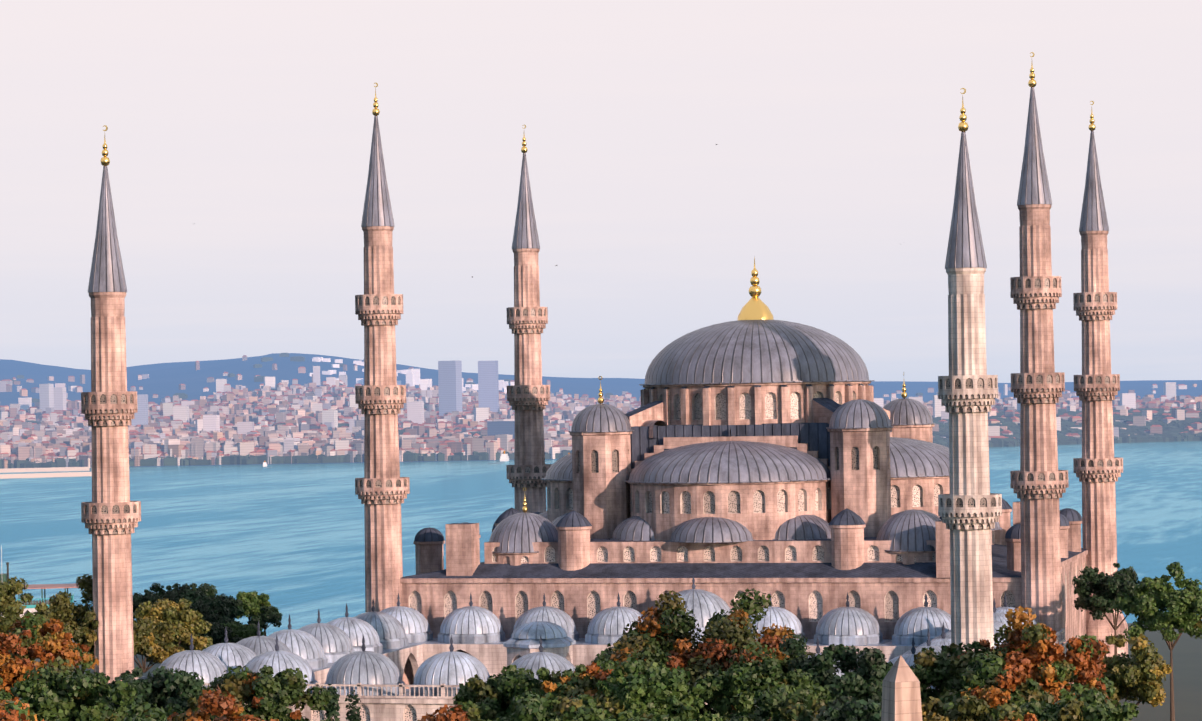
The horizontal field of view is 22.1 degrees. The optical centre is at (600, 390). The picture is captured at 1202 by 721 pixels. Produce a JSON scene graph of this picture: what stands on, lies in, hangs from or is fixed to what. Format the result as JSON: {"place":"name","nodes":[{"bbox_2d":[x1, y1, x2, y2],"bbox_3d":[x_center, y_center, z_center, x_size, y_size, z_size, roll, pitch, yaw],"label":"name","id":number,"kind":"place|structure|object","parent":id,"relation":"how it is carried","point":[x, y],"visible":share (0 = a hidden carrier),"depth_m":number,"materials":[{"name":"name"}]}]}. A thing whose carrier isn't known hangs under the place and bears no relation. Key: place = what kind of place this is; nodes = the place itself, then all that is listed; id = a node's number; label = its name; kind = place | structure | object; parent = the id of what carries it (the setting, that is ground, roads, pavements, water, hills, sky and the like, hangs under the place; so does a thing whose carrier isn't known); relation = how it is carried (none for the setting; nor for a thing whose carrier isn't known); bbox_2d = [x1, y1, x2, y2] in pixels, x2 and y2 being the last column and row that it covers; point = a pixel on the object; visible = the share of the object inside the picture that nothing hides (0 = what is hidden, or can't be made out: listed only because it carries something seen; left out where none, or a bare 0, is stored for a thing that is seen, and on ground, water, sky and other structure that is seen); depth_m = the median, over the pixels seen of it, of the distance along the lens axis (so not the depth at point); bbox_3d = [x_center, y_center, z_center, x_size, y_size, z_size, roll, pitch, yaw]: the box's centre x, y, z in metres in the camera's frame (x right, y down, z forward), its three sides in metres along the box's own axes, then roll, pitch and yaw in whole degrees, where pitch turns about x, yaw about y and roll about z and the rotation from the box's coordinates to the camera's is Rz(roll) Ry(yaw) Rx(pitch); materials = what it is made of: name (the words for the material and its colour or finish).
{"place":"outdoors","nodes":[
{"label":"outdoors","id":0,"kind":"place"},
{"bbox_2d":[0,441,1201,635],"bbox_3d":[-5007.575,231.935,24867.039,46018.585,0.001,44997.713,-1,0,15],"label":"sea water","id":1,"kind":"structure","parent":0,"point":[288,539],"depth_m":1906.00,"materials":[{"name":"blue liquid"}]},
{"bbox_2d":[0,458,91,478],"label":"breakwater","id":2,"kind":"object","parent":1,"relation":"in","point":[41,475],"visible":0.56,"depth_m":3284.38,"materials":[{"name":"beige"}]},
{"bbox_2d":[490,451,508,463],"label":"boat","id":3,"kind":"object","parent":1,"relation":"on","point":[504,457],"visible":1,"depth_m":3692.45,"materials":[{"name":"white"}]},
{"bbox_2d":[134,575,1067,720],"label":"courtyard","id":4,"kind":"structure","parent":0,"point":[365,655],"depth_m":303.39,"materials":[{"name":"grey metal"}]},
{"bbox_2d":[0,353,1201,720],"bbox_3d":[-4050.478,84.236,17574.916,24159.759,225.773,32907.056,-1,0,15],"label":"terrain","id":5,"kind":"structure","parent":0,"point":[164,379],"depth_m":7313.84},
{"bbox_2d":[0,698,37,720],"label":"tree","id":6,"kind":"object","parent":5,"relation":"on","point":[3,702],"visible":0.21,"depth_m":163.58,"materials":[{"name":"orange plant"}]},
{"bbox_2d":[0,633,41,700],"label":"tree","id":7,"kind":"object","parent":5,"relation":"on","point":[12,671],"visible":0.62,"depth_m":204.49,"materials":[{"name":"orange plant"}]},
{"bbox_2d":[0,701,43,720],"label":"tree","id":8,"kind":"object","parent":5,"relation":"on","point":[11,712],"visible":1,"depth_m":143.77,"materials":[{"name":"green plant"}]},
{"bbox_2d":[0,576,73,661],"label":"tree","id":9,"kind":"object","parent":5,"relation":"on","point":[11,611],"visible":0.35,"depth_m":260.06,"materials":[{"name":"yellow plant"}]},
{"bbox_2d":[0,545,78,641],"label":"building","id":10,"kind":"structure","parent":5,"relation":"on","point":[31,606],"depth_m":556.22,"materials":[{"name":"grey"}]},
{"bbox_2d":[0,611,98,670],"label":"tree","id":11,"kind":"object","parent":5,"relation":"on","point":[63,646],"visible":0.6,"depth_m":238.11,"materials":[{"name":"orange plant"}]},
{"bbox_2d":[0,656,138,720],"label":"tree","id":12,"kind":"object","parent":5,"relation":"on","point":[58,691],"visible":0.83,"depth_m":177.51,"materials":[{"name":"green plant"}]},
{"bbox_2d":[35,573,137,673],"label":"tree","id":13,"kind":"object","parent":5,"relation":"on","point":[63,608],"visible":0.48,"depth_m":271.60,"materials":[{"name":"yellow plant"}]},
{"bbox_2d":[81,125,140,683],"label":"minaret","id":14,"kind":"object","parent":5,"relation":"on","point":[111,515],"visible":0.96,"depth_m":270.42,"materials":[{"name":"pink stone"}]},
{"bbox_2d":[56,701,166,720],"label":"tree","id":15,"kind":"object","parent":5,"relation":"on","point":[143,711],"visible":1,"depth_m":149.43,"materials":[{"name":"green plant"}]},
{"bbox_2d":[106,666,205,714],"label":"tree","id":16,"kind":"object","parent":5,"relation":"on","point":[163,687],"visible":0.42,"depth_m":197.99,"materials":[{"name":"green plant"}]},
{"bbox_2d":[132,583,183,619],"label":"tree","id":17,"kind":"object","parent":5,"relation":"on","point":[150,596],"visible":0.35,"depth_m":452.15,"materials":[{"name":"green plant"}]},
{"bbox_2d":[133,617,184,672],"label":"tree","id":18,"kind":"object","parent":5,"relation":"on","point":[149,640],"visible":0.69,"depth_m":288.39,"materials":[{"name":"yellow plant"}]},
{"bbox_2d":[133,598,212,650],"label":"tree","id":19,"kind":"object","parent":5,"relation":"on","point":[183,619],"visible":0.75,"depth_m":297.76,"materials":[{"name":"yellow plant"}]},
{"bbox_2d":[158,583,217,603],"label":"tree","id":20,"kind":"object","parent":5,"relation":"on","point":[192,593],"visible":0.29,"depth_m":467.54,"materials":[{"name":"green plant"}]},
{"bbox_2d":[176,600,234,623],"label":"tree","id":21,"kind":"object","parent":5,"relation":"on","point":[210,610],"visible":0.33,"depth_m":437.43,"materials":[{"name":"green plant"}]},
{"bbox_2d":[178,621,242,648],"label":"tree","id":22,"kind":"object","parent":5,"relation":"on","point":[216,633],"visible":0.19,"depth_m":417.35,"materials":[{"name":"green plant"}]},
{"bbox_2d":[164,686,265,720],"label":"tree","id":23,"kind":"object","parent":5,"relation":"on","point":[222,706],"visible":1,"depth_m":163.29,"materials":[{"name":"orange plant"}]},
{"bbox_2d":[193,593,243,619],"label":"tree","id":24,"kind":"object","parent":5,"relation":"on","point":[233,605],"visible":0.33,"depth_m":460.40,"materials":[{"name":"green plant"}]},
{"bbox_2d":[221,621,263,642],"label":"tree","id":25,"kind":"object","parent":5,"relation":"on","point":[240,630],"visible":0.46,"depth_m":422.20,"materials":[{"name":"green plant"}]},
{"bbox_2d":[236,590,279,619],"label":"tree","id":26,"kind":"object","parent":5,"relation":"on","point":[253,601],"visible":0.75,"depth_m":467.10,"materials":[{"name":"green plant"}]},
{"bbox_2d":[247,606,281,635],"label":"tree","id":27,"kind":"object","parent":5,"relation":"on","point":[271,615],"visible":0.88,"depth_m":465.74,"materials":[{"name":"green plant"}]},
{"bbox_2d":[194,665,339,720],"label":"tree","id":28,"kind":"object","parent":5,"relation":"on","point":[265,695],"visible":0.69,"depth_m":188.03,"materials":[{"name":"green plant"}]},
{"bbox_2d":[324,684,339,720],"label":"tree","id":29,"kind":"object","parent":5,"relation":"on","point":[332,709],"visible":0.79,"depth_m":199.34,"materials":[{"name":"green plant"}]},
{"bbox_2d":[344,690,360,720],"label":"tree","id":30,"kind":"object","parent":5,"relation":"on","point":[354,712],"visible":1,"depth_m":202.48,"materials":[{"name":"green plant"}]},
{"bbox_2d":[355,83,412,688],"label":"minaret","id":31,"kind":"object","parent":5,"relation":"on","point":[382,488],"visible":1,"depth_m":332.34,"materials":[{"name":"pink stone"}]},
{"bbox_2d":[418,704,490,720],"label":"tree","id":32,"kind":"object","parent":5,"relation":"on","point":[459,714],"visible":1,"depth_m":159.43,"materials":[{"name":"orange plant"}]},
{"bbox_2d":[445,665,541,720],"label":"tree","id":33,"kind":"object","parent":5,"relation":"on","point":[489,697],"visible":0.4,"depth_m":193.27,"materials":[{"name":"green plant"}]},
{"bbox_2d":[506,125,551,512],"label":"minaret","id":34,"kind":"object","parent":5,"relation":"on","point":[528,395],"visible":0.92,"depth_m":386.40,"materials":[{"name":"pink stone"}]},
{"bbox_2d":[493,691,611,720],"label":"tree","id":35,"kind":"object","parent":5,"relation":"on","point":[529,706],"visible":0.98,"depth_m":163.59,"materials":[{"name":"green plant"}]},
{"bbox_2d":[505,657,649,716],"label":"tree","id":36,"kind":"object","parent":5,"relation":"on","point":[557,687],"visible":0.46,"depth_m":188.84,"materials":[{"name":"orange plant"}]},
{"bbox_2d":[18,357,1175,438],"bbox_3d":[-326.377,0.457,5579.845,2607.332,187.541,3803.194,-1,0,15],"label":"city towers","id":37,"kind":"structure","parent":5,"relation":"on","point":[489,385],"depth_m":5189.43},
{"bbox_2d":[0,353,1201,468],"bbox_3d":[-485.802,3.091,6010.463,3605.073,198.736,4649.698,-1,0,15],"label":"city buildings","id":38,"kind":"structure","parent":5,"relation":"on","point":[1164,426],"depth_m":4336.43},
{"bbox_2d":[598,710,673,720],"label":"tree","id":39,"kind":"object","parent":5,"relation":"on","point":[629,716],"visible":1,"depth_m":158.28,"materials":[{"name":"green plant"}]},
{"bbox_2d":[573,657,723,720],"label":"tree","id":40,"kind":"object","parent":5,"relation":"on","point":[624,686],"visible":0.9,"depth_m":183.24,"materials":[{"name":"green plant"}]},
{"bbox_2d":[591,588,822,720],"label":"tree","id":41,"kind":"object","parent":5,"relation":"on","point":[664,636],"visible":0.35,"depth_m":212.97,"materials":[{"name":"green plant"}]},
{"bbox_2d":[400,257,1087,682],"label":"prayer hall","id":42,"kind":"structure","parent":5,"relation":"on","point":[796,471],"depth_m":331.85,"materials":[{"name":"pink stone"}]},
{"bbox_2d":[693,657,831,720],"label":"tree","id":43,"kind":"object","parent":5,"relation":"on","point":[742,682],"visible":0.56,"depth_m":189.12,"materials":[{"name":"green plant"}]},
{"bbox_2d":[726,684,827,720],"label":"tree","id":44,"kind":"object","parent":5,"relation":"on","point":[780,704],"visible":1,"depth_m":164.44,"materials":[{"name":"green plant"}]},
{"bbox_2d":[779,634,892,719],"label":"tree","id":45,"kind":"object","parent":5,"relation":"on","point":[864,681],"visible":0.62,"depth_m":198.24,"materials":[{"name":"green plant"}]},
{"bbox_2d":[813,698,881,720],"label":"tree","id":46,"kind":"object","parent":5,"relation":"on","point":[864,710],"visible":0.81,"depth_m":159.97,"materials":[{"name":"green plant"}]},
{"bbox_2d":[881,655,921,720],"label":"obelisk","id":47,"kind":"object","parent":5,"relation":"on","point":[901,697],"visible":1,"depth_m":131.81,"materials":[{"name":"stone"}]},
{"bbox_2d":[909,639,990,707],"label":"tree","id":48,"kind":"object","parent":5,"relation":"on","point":[931,667],"visible":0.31,"depth_m":204.63,"materials":[{"name":"green plant"}]},
{"bbox_2d":[920,687,994,720],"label":"tree","id":49,"kind":"object","parent":5,"relation":"on","point":[967,707],"visible":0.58,"depth_m":167.84,"materials":[{"name":"green plant"}]},
{"bbox_2d":[938,88,1001,687],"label":"minaret","id":50,"kind":"object","parent":5,"relation":"on","point":[970,509],"visible":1,"depth_m":250.45,"materials":[{"name":"beige stone"}]},
{"bbox_2d":[938,662,1069,720],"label":"tree","id":51,"kind":"object","parent":5,"relation":"on","point":[1018,688],"visible":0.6,"depth_m":179.35,"materials":[{"name":"orange plant"}]},
{"bbox_2d":[993,702,1044,720],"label":"tree","id":52,"kind":"object","parent":5,"relation":"on","point":[1006,712],"visible":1,"depth_m":149.92,"materials":[{"name":"green plant"}]},
{"bbox_2d":[953,606,1114,701],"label":"tree","id":53,"kind":"object","parent":5,"relation":"on","point":[1033,651],"visible":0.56,"depth_m":199.09,"materials":[{"name":"orange plant"}]},
{"bbox_2d":[1010,52,1071,683],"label":"minaret","id":54,"kind":"object","parent":5,"relation":"on","point":[1039,484],"visible":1,"depth_m":313.67,"materials":[{"name":"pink stone"}]},
{"bbox_2d":[1001,687,1138,720],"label":"tree","id":55,"kind":"object","parent":5,"relation":"on","point":[1090,705],"visible":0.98,"depth_m":164.22,"materials":[{"name":"green plant"}]},
{"bbox_2d":[1073,101,1127,657],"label":"minaret","id":56,"kind":"object","parent":5,"relation":"on","point":[1098,468],"visible":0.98,"depth_m":367.66,"materials":[{"name":"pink stone"}]},
{"bbox_2d":[1072,563,1153,706],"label":"tree","id":57,"kind":"object","parent":5,"relation":"on","point":[1102,588],"visible":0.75,"depth_m":334.80,"materials":[{"name":"green plant"}]},
{"bbox_2d":[1070,633,1171,706],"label":"tree","id":58,"kind":"object","parent":5,"relation":"on","point":[1140,673],"visible":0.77,"depth_m":223.91,"materials":[{"name":"yellow plant"}]},
{"bbox_2d":[1111,562,1201,720],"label":"tree","id":59,"kind":"object","parent":5,"relation":"on","point":[1181,612],"visible":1,"depth_m":299.81,"materials":[{"name":"green plant"}]},
{"bbox_2d":[0,0,1201,382],"label":"sky","id":60,"kind":"structure","parent":0,"point":[833,124],"materials":[{"name":"white"}]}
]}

